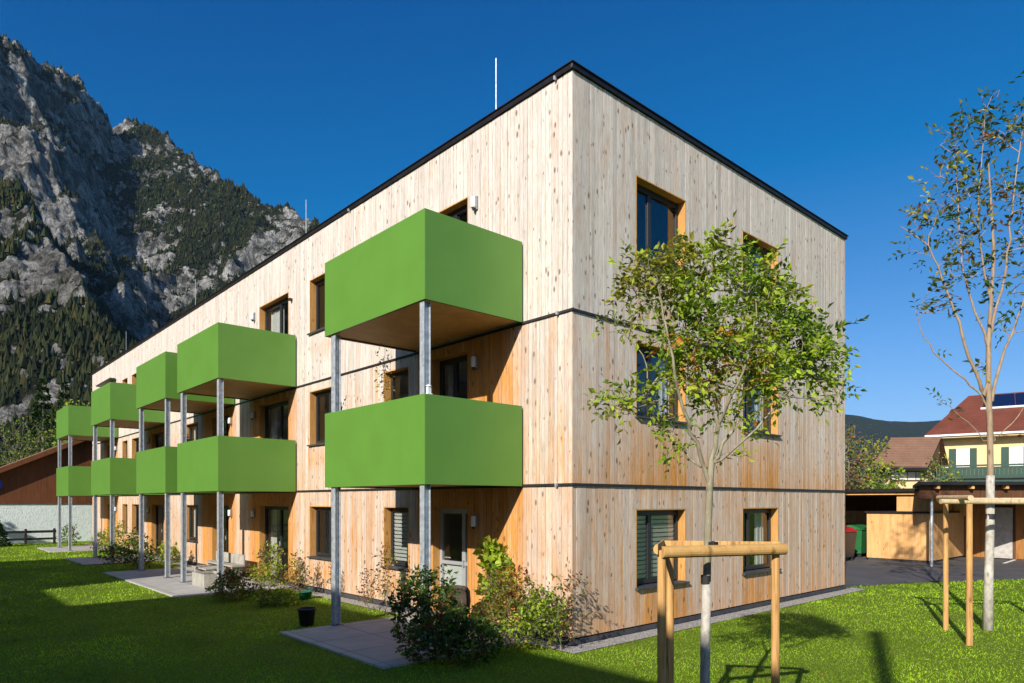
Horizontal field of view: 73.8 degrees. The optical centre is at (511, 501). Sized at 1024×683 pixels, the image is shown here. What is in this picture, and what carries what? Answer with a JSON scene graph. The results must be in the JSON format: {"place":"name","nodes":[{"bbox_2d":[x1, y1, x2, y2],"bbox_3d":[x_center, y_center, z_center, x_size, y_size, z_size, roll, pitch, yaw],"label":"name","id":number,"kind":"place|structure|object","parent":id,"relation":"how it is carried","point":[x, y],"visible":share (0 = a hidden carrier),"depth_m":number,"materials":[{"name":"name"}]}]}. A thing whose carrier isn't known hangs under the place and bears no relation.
{"place":"outdoors","nodes":[
{"label":"outdoors","id":0,"kind":"place"},
{"bbox_2d":[37,546,104,552],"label":"patio","id":1,"kind":"structure","parent":0,"point":[65,549],"depth_m":34.19,"materials":[{"name":"grey concrete"}]},
{"bbox_2d":[65,556,158,564],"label":"patio","id":2,"kind":"structure","parent":0,"point":[87,561],"depth_m":27.33,"materials":[{"name":"grey concrete"}]},
{"bbox_2d":[0,35,317,452],"bbox_3d":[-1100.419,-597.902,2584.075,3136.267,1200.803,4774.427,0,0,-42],"label":"mountain","id":3,"kind":"structure","parent":0,"point":[43,169],"depth_m":1469.95,"materials":[{"name":"grey stone"}]},
{"bbox_2d":[0,34,321,466],"bbox_3d":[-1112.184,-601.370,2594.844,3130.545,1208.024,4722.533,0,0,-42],"label":"mountain forest","id":4,"kind":"object","parent":3,"relation":"on","point":[26,349],"visible":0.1,"depth_m":772.41,"materials":[{"name":"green plant"}]},
{"bbox_2d":[104,567,279,597],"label":"patio","id":5,"kind":"structure","parent":0,"point":[155,580],"depth_m":19.91,"materials":[{"name":"grey concrete"}]},
{"bbox_2d":[192,570,225,587],"bbox_3d":[-8.524,2.182,19.205,0.600,0.364,1.000,0,0,-42],"label":"planter box","id":6,"kind":"object","parent":5,"relation":"on","point":[204,579],"visible":0.68,"depth_m":18.85,"materials":[{"name":"beige concrete"}]},
{"bbox_2d":[192,565,225,571],"bbox_3d":[-9.102,2.162,20.469,0.580,0.404,1.250,0,0,-42],"label":"bench","id":7,"kind":"object","parent":6,"relation":"on","point":[205,568],"visible":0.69,"depth_m":20.44,"materials":[{"name":"beige wood"}]},
{"bbox_2d":[205,551,244,574],"bbox_3d":[-9.020,1.992,21.387,0.395,0.744,2.400,0,0,-42],"label":"bench","id":8,"kind":"object","parent":5,"relation":"on","point":[232,560],"visible":0.52,"depth_m":21.11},
{"bbox_2d":[279,616,521,668],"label":"patio","id":9,"kind":"structure","parent":0,"point":[372,643],"depth_m":11.60,"materials":[{"name":"grey concrete"}]},
{"bbox_2d":[439,585,470,632],"bbox_3d":[-1.029,1.943,12.170,0.580,0.846,0.568,0,0,-42],"label":"garden chair","id":10,"kind":"object","parent":9,"relation":"on","point":[464,597],"visible":0.33,"depth_m":12.35,"materials":[{"name":"wicker"}]},
{"bbox_2d":[0,541,1023,682],"bbox_3d":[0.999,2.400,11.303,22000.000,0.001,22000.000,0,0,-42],"label":"ground","id":11,"kind":"structure","parent":0,"point":[504,665],"depth_m":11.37,"materials":[{"name":"green plant"}]},
{"bbox_2d":[0,520,11,546],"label":"spruce","id":12,"kind":"object","parent":11,"relation":"on","point":[3,541],"visible":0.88,"depth_m":36.15,"materials":[{"name":"green plant"}]},
{"bbox_2d":[0,413,50,465],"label":"tree","id":13,"kind":"object","parent":11,"relation":"on","point":[21,452],"visible":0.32,"depth_m":65.81,"materials":[{"name":"green plant"}]},
{"bbox_2d":[3,528,55,543],"bbox_3d":[-30.502,1.995,35.341,11.600,0.910,0.130,0,0,-42],"label":"fence","id":14,"kind":"object","parent":11,"relation":"on","point":[25,532],"visible":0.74,"depth_m":38.52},
{"bbox_2d":[22,376,56,456],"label":"spruce","id":15,"kind":"object","parent":11,"relation":"on","point":[42,397],"visible":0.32,"depth_m":95.63,"materials":[{"name":"green plant"}]},
{"bbox_2d":[0,440,91,543],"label":"barn","id":16,"kind":"structure","parent":11,"relation":"on","point":[28,499],"depth_m":39.75,"materials":[{"name":"brown tile"}]},
{"bbox_2d":[49,384,70,448],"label":"spruce","id":17,"kind":"object","parent":11,"relation":"on","point":[65,395],"visible":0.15,"depth_m":124.67,"materials":[{"name":"green plant"}]},
{"bbox_2d":[41,399,89,448],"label":"tree","id":18,"kind":"object","parent":11,"relation":"on","point":[52,435],"visible":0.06,"depth_m":65.14,"materials":[{"name":"green plant"}]},
{"bbox_2d":[56,523,81,544],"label":"shrub","id":19,"kind":"object","parent":11,"relation":"on","point":[73,535],"visible":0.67,"depth_m":36.94,"materials":[{"name":"green plant"}]},
{"bbox_2d":[86,529,109,551],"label":"shrub","id":20,"kind":"object","parent":11,"relation":"on","point":[100,537],"visible":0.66,"depth_m":32.41,"materials":[{"name":"green plant"}]},
{"bbox_2d":[97,538,127,564],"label":"shrub","id":21,"kind":"object","parent":11,"relation":"on","point":[112,550],"visible":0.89,"depth_m":25.72,"materials":[{"name":"green plant"}]},
{"bbox_2d":[102,519,130,551],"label":"shrub","id":22,"kind":"object","parent":11,"relation":"on","point":[122,533],"visible":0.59,"depth_m":30.97,"materials":[{"name":"green plant"}]},
{"bbox_2d":[117,537,159,568],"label":"shrub","id":23,"kind":"object","parent":11,"relation":"on","point":[135,550],"visible":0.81,"depth_m":24.24,"materials":[{"name":"green plant"}]},
{"bbox_2d":[119,527,159,564],"bbox_3d":[-14.035,1.685,25.664,1.435,1.491,1.331,0,0,-42],"label":"shrub","id":24,"kind":"object","parent":11,"relation":"on","point":[137,537],"visible":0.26,"depth_m":25.56,"materials":[{"name":"green plant"}]},
{"bbox_2d":[151,539,180,564],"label":"shrub","id":25,"kind":"object","parent":11,"relation":"on","point":[173,551],"visible":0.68,"depth_m":24.82,"materials":[{"name":"green plant"}]},
{"bbox_2d":[205,567,260,601],"bbox_3d":[-6.713,2.017,16.497,1.255,0.880,1.270,0,0,-42],"label":"shrub","id":26,"kind":"object","parent":11,"relation":"on","point":[233,578],"visible":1,"depth_m":16.38,"materials":[{"name":"green plant"}]},
{"bbox_2d":[246,541,291,591],"bbox_3d":[-6.365,1.723,17.838,1.141,1.414,1.147,0,0,-42],"label":"shrub","id":27,"kind":"object","parent":11,"relation":"on","point":[269,573],"visible":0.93,"depth_m":17.75,"materials":[{"name":"green plant"}]},
{"bbox_2d":[253,587,302,607],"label":"shrub","id":28,"kind":"object","parent":11,"relation":"on","point":[286,593],"visible":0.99,"depth_m":15.66,"materials":[{"name":"green plant"}]},
{"bbox_2d":[279,550,313,593],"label":"shrub","id":29,"kind":"object","parent":11,"relation":"on","point":[297,571],"visible":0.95,"depth_m":17.33,"materials":[{"name":"green plant"}]},
{"bbox_2d":[297,590,312,599],"bbox_3d":[-5.070,2.300,16.734,0.367,0.200,0.362,0,0,-42],"label":"flower pot","id":30,"kind":"object","parent":11,"relation":"on","point":[306,594],"visible":0.88,"depth_m":16.62,"materials":[{"name":"green plastic"}]},
{"bbox_2d":[297,607,316,626],"bbox_3d":[-3.964,2.230,13.175,0.367,0.340,0.362,0,0,-42],"label":"flower pot","id":31,"kind":"object","parent":11,"relation":"on","point":[306,615],"visible":0.99,"depth_m":13.05,"materials":[{"name":"black plastic"}]},
{"bbox_2d":[355,567,377,610],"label":"shrub","id":32,"kind":"object","parent":11,"relation":"on","point":[366,591],"visible":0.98,"depth_m":14.95,"materials":[{"name":"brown plant"}]},
{"bbox_2d":[371,541,397,615],"bbox_3d":[-2.658,1.629,14.356,0.610,1.602,0.498,0,0,36],"label":"shrub","id":33,"kind":"object","parent":11,"relation":"on","point":[383,576],"visible":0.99,"depth_m":14.34,"materials":[{"name":"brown plant"}]},
{"bbox_2d":[387,563,503,666],"bbox_3d":[-0.957,1.680,10.097,1.745,1.536,1.182,0,0,9],"label":"shrub","id":34,"kind":"object","parent":11,"relation":"on","point":[454,636],"visible":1,"depth_m":9.99,"materials":[{"name":"green plant"}]},
{"bbox_2d":[56,59,847,650],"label":"apartment building","id":35,"kind":"structure","parent":11,"relation":"on","point":[468,275],"depth_m":13.65,"materials":[{"name":"wood"}]},
{"bbox_2d":[107,504,115,543],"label":"door","id":36,"kind":"structure","parent":35,"relation":"in","point":[108,505],"depth_m":35.92,"materials":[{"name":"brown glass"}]},
{"bbox_2d":[107,443,115,457],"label":"door","id":37,"kind":"structure","parent":35,"relation":"in","point":[108,446],"depth_m":35.89,"materials":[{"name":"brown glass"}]},
{"bbox_2d":[122,504,127,532],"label":"window","id":38,"kind":"structure","parent":35,"relation":"in","point":[124,506],"depth_m":33.55,"materials":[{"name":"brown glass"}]},
{"bbox_2d":[122,440,127,457],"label":"window","id":39,"kind":"structure","parent":35,"relation":"in","point":[124,443],"depth_m":33.55,"materials":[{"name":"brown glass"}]},
{"bbox_2d":[132,373,135,384],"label":"window","id":40,"kind":"structure","parent":35,"relation":"in","point":[134,375],"depth_m":32.22,"materials":[{"name":"brown wood"}]},
{"bbox_2d":[131,504,138,534],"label":"window","id":41,"kind":"structure","parent":35,"relation":"in","point":[134,506],"depth_m":32.24,"materials":[{"name":"brown wood"}]},
{"bbox_2d":[132,437,138,457],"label":"window","id":42,"kind":"structure","parent":35,"relation":"in","point":[135,440],"depth_m":32.24,"materials":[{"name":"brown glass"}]},
{"bbox_2d":[151,504,163,556],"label":"door","id":43,"kind":"structure","parent":35,"relation":"in","point":[154,507],"depth_m":29.78,"materials":[{"name":"brown glass"}]},
{"bbox_2d":[151,430,163,448],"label":"door","id":44,"kind":"structure","parent":35,"relation":"in","point":[154,436],"depth_m":29.76,"materials":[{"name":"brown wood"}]},
{"bbox_2d":[187,505,197,542],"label":"window","id":45,"kind":"structure","parent":35,"relation":"in","point":[189,507],"depth_m":26.43,"materials":[{"name":"brown wood"}]},
{"bbox_2d":[187,421,197,440],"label":"window","id":46,"kind":"structure","parent":35,"relation":"in","point":[194,425],"depth_m":26.27,"materials":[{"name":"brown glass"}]},
{"bbox_2d":[212,413,228,436],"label":"door","id":47,"kind":"structure","parent":35,"relation":"in","point":[214,420],"depth_m":24.07,"materials":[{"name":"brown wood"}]},
{"bbox_2d":[212,505,229,569],"bbox_3d":[-9.951,1.221,23.560,0.246,2.198,1.626,0,0,-42],"label":"door","id":48,"kind":"structure","parent":35,"relation":"in","point":[214,507],"depth_m":24.10,"materials":[{"name":"brown wood"}]},
{"bbox_2d":[259,505,288,581],"bbox_3d":[-6.933,1.221,20.310,0.354,2.198,2.096,0,0,-42],"label":"door","id":49,"kind":"structure","parent":35,"relation":"in","point":[263,509],"depth_m":20.90,"materials":[{"name":"brown glass"}]},
{"bbox_2d":[259,398,288,439],"bbox_3d":[-6.933,-1.754,20.310,0.354,2.408,2.096,0,0,-42],"label":"door","id":50,"kind":"structure","parent":35,"relation":"in","point":[263,409],"depth_m":20.89,"materials":[{"name":"black glass"}]},
{"bbox_2d":[259,292,288,333],"bbox_3d":[-6.933,-4.724,20.310,0.354,2.488,2.096,0,0,-42],"label":"door","id":51,"kind":"structure","parent":35,"relation":"in","point":[277,315],"depth_m":20.74,"materials":[{"name":"brown glass"}]},
{"bbox_2d":[307,273,324,334],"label":"window","id":52,"kind":"structure","parent":35,"relation":"in","point":[315,284],"depth_m":18.48,"materials":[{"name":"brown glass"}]},
{"bbox_2d":[307,506,330,560],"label":"window","id":53,"kind":"structure","parent":35,"relation":"in","point":[314,510],"depth_m":18.46,"materials":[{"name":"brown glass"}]},
{"bbox_2d":[307,386,330,446],"bbox_3d":[-4.856,-2.221,17.887,0.315,1.473,1.680,0,0,-42],"label":"window","id":54,"kind":"structure","parent":35,"relation":"in","point":[315,395],"depth_m":18.46,"materials":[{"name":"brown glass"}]},
{"bbox_2d":[372,343,397,400],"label":"hanging plant","id":55,"kind":"object","parent":35,"relation":"hanging from","point":[381,375],"visible":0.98,"depth_m":13.74,"materials":[{"name":"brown plant"}]},
{"bbox_2d":[380,507,408,570],"bbox_3d":[-2.533,0.819,15.323,0.315,1.393,1.080,0,0,-42],"label":"window","id":56,"kind":"structure","parent":35,"relation":"in","point":[390,526],"depth_m":15.62,"materials":[{"name":"brown glass"}]},
{"bbox_2d":[384,366,408,401],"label":"window","id":57,"kind":"structure","parent":35,"relation":"in","point":[404,371],"depth_m":15.65,"materials":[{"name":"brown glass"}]},
{"bbox_2d":[425,384,431,393],"bbox_3d":[-1.331,-1.782,10.865,0.110,0.163,0.110,0,0,-42],"label":"lantern","id":58,"kind":"object","parent":35,"relation":"attached to","point":[428,388],"visible":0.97,"depth_m":10.84,"materials":[{"name":"white paint"}]},
{"bbox_2d":[433,507,467,615],"bbox_3d":[-1.164,1.221,13.871,0.256,2.198,1.186,0,0,-42],"label":"door","id":59,"kind":"structure","parent":35,"relation":"in","point":[461,577],"depth_m":14.21,"materials":[{"name":"silver metal"}]},
{"bbox_2d":[433,350,467,398],"bbox_3d":[-1.128,-1.754,13.904,0.354,2.408,1.186,0,0,-42],"label":"door","id":60,"kind":"structure","parent":35,"relation":"in","point":[452,361],"depth_m":14.22,"materials":[{"name":"brown glass"}]},
{"bbox_2d":[438,197,467,222],"bbox_3d":[-1.168,-4.724,13.868,0.246,2.488,1.186,0,0,-42],"label":"door","id":61,"kind":"structure","parent":35,"relation":"in","point":[460,207],"depth_m":13.80,"materials":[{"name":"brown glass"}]},
{"bbox_2d":[635,341,686,423],"bbox_3d":[2.760,-2.226,13.083,1.660,1.403,0.423,0,0,-42],"label":"window","id":62,"kind":"structure","parent":35,"relation":"in","point":[676,408],"depth_m":13.41,"materials":[{"name":"glass"}]},
{"bbox_2d":[636,175,685,273],"bbox_3d":[2.796,-5.201,13.043,1.660,1.513,0.315,0,0,-42],"label":"window","id":63,"kind":"structure","parent":35,"relation":"in","point":[644,187],"depth_m":13.11,"materials":[{"name":"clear glass"}]},
{"bbox_2d":[635,509,689,589],"bbox_3d":[2.796,0.879,13.043,1.660,1.473,0.315,0,0,-42],"label":"window","id":64,"kind":"structure","parent":35,"relation":"in","point":[678,516],"depth_m":13.16,"materials":[{"name":"brown glass"}]},
{"bbox_2d":[742,230,777,309],"bbox_3d":[5.575,-5.201,15.635,1.700,1.513,0.423,0,0,-42],"label":"window","id":65,"kind":"structure","parent":35,"relation":"in","point":[764,250],"depth_m":15.83,"materials":[{"name":"brown glass"}]},
{"bbox_2d":[742,507,781,574],"bbox_3d":[5.575,0.879,15.635,1.700,1.473,0.423,0,0,-42],"label":"window","id":66,"kind":"structure","parent":35,"relation":"in","point":[772,512],"depth_m":16.03,"materials":[{"name":"brown glass"}]},
{"bbox_2d":[743,369,781,436],"bbox_3d":[5.575,-2.226,15.635,1.700,1.403,0.423,0,0,-42],"label":"window","id":67,"kind":"structure","parent":35,"relation":"in","point":[773,431],"depth_m":16.07,"materials":[{"name":"brown glass"}]},
{"bbox_2d":[86,543,864,653],"bbox_3d":[-7.301,2.390,28.600,11.770,0.001,37.620,0,0,-42],"label":"gravel strip","id":68,"kind":"object","parent":11,"relation":"on","point":[616,640],"visible":0.71,"depth_m":14.05,"materials":[{"name":"grey gravel"}]},
{"bbox_2d":[472,535,515,626],"bbox_3d":[-0.290,1.519,12.459,0.856,1.823,0.618,0,0,11],"label":"climbing plant","id":69,"kind":"object","parent":68,"relation":"on","point":[497,557],"visible":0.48,"depth_m":12.41,"materials":[{"name":"green plant"}]},
{"bbox_2d":[540,564,598,649],"bbox_3d":[0.885,1.720,10.971,0.999,1.419,0.735,0,0,12],"label":"shrub","id":70,"kind":"object","parent":68,"relation":"on","point":[570,622],"visible":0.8,"depth_m":10.96,"materials":[{"name":"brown plant"}]},
{"bbox_2d":[471,562,570,651],"bbox_3d":[0.110,1.698,10.961,1.704,1.464,1.118,0,0,-15],"label":"shrub","id":71,"kind":"object","parent":11,"relation":"on","point":[521,608],"visible":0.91,"depth_m":10.81,"materials":[{"name":"green plant"}]},
{"bbox_2d":[653,540,787,682],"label":"tree stakes","id":72,"kind":"object","parent":11,"relation":"on","point":[667,552],"visible":1,"depth_m":6.19,"materials":[{"name":"brown wood"}]},
{"bbox_2d":[580,209,869,682],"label":"tree","id":73,"kind":"object","parent":11,"relation":"on","point":[745,339],"visible":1,"depth_m":6.21,"materials":[{"name":"green plant"}]},
{"bbox_2d":[845,424,865,486],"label":"tree","id":74,"kind":"object","parent":11,"relation":"on","point":[850,439],"visible":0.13,"depth_m":49.83,"materials":[{"name":"green plant"}]},
{"bbox_2d":[845,425,876,488],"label":"tree","id":75,"kind":"object","parent":11,"relation":"on","point":[848,472],"visible":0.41,"depth_m":40.12,"materials":[{"name":"green plant"}]},
{"bbox_2d":[845,434,892,488],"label":"tree","id":76,"kind":"object","parent":11,"relation":"on","point":[866,448],"visible":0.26,"depth_m":47.73,"materials":[{"name":"green plant"}]},
{"bbox_2d":[861,456,908,488],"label":"tree","id":77,"kind":"object","parent":11,"relation":"on","point":[884,481],"visible":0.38,"depth_m":44.93,"materials":[{"name":"green plant"}]},
{"bbox_2d":[917,452,962,480],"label":"tree","id":78,"kind":"object","parent":11,"relation":"on","point":[941,473],"visible":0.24,"depth_m":46.06,"materials":[{"name":"green plant"}]},
{"bbox_2d":[888,70,1023,630],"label":"tree","id":79,"kind":"object","parent":11,"relation":"on","point":[987,391],"visible":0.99,"depth_m":12.72,"materials":[{"name":"brown plant"}]},
{"bbox_2d":[925,392,1023,480],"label":"house","id":80,"kind":"structure","parent":11,"relation":"on","point":[965,446],"depth_m":51.00,"materials":[{"name":"yellow paint"}]},
{"bbox_2d":[949,448,976,467],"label":"window","id":81,"kind":"structure","parent":80,"relation":"in","point":[959,456],"depth_m":51.48,"materials":[{"name":"white paint"}]},
{"bbox_2d":[1001,447,1022,465],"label":"window","id":82,"kind":"structure","parent":80,"relation":"in","point":[1009,455],"depth_m":49.80,"materials":[{"name":"white paint"}]},
{"bbox_2d":[936,495,1023,645],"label":"tree stakes","id":83,"kind":"object","parent":11,"relation":"on","point":[969,501],"visible":0.91,"depth_m":11.75,"materials":[{"name":"brown wood"}]},
{"bbox_2d":[0,0,1023,421],"label":"sky","id":84,"kind":"structure","parent":0,"point":[311,106],"materials":[{"name":"blue"}]},
{"bbox_2d":[366,599,1023,682],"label":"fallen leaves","id":85,"kind":"object","parent":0,"point":[754,657],"visible":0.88,"depth_m":10.05,"materials":[{"name":"plant"}]},
{"bbox_2d":[845,414,941,488],"bbox_3d":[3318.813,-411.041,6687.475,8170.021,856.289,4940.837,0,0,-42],"label":"hills","id":86,"kind":"structure","parent":0,"point":[869,427],"depth_m":5760.76,"materials":[{"name":"green plant"}]},
{"bbox_2d":[845,553,1023,586],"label":"yard asphalt","id":87,"kind":"structure","parent":0,"point":[863,570],"depth_m":23.32,"materials":[{"name":"grey asphalt"}]},
{"bbox_2d":[845,526,856,560],"bbox_3d":[13.200,1.705,27.600,1.320,1.390,1.060,0,0,-42],"label":"wheeled bin","id":88,"kind":"object","parent":87,"relation":"on","point":[850,537],"visible":0.25,"depth_m":27.31,"materials":[{"name":"brown plastic"}]},
{"bbox_2d":[845,524,866,556],"bbox_3d":[15.000,1.705,29.800,1.320,1.390,1.060,0,0,-42],"label":"wheeled bin","id":89,"kind":"object","parent":87,"relation":"on","point":[861,543],"visible":0.34,"depth_m":29.23,"materials":[{"name":"green plastic"}]},
{"bbox_2d":[845,488,965,524],"bbox_3d":[15.774,0.935,34.611,8.800,2.930,13.300,0,0,-42],"label":"bin shelter","id":90,"kind":"object","parent":87,"relation":"on","point":[859,503],"visible":0.18,"depth_m":29.47,"materials":[{"name":"brown wood"}]},
{"bbox_2d":[872,437,947,488],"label":"house","id":91,"kind":"structure","parent":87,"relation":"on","point":[910,455],"depth_m":47.30,"materials":[{"name":"brown tile"}]},
{"bbox_2d":[890,471,924,480],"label":"window","id":92,"kind":"structure","parent":91,"relation":"in","point":[912,475],"depth_m":46.85,"materials":[{"name":"white glass"}]},
{"bbox_2d":[865,510,963,562],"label":"storage shed","id":93,"kind":"structure","parent":87,"relation":"on","point":[896,535],"depth_m":27.26,"materials":[{"name":"brown wood"}]},
{"bbox_2d":[913,481,1023,565],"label":"carport","id":94,"kind":"object","parent":87,"relation":"on","point":[1009,534],"visible":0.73,"depth_m":27.88,"materials":[{"name":"brown wood"}]},
{"bbox_2d":[994,507,1012,558],"bbox_3d":[20.320,1.300,28.273,0.065,2.100,0.700,0,0,-42],"label":"door","id":95,"kind":"structure","parent":94,"relation":"in","point":[1003,538],"depth_m":28.21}
]}

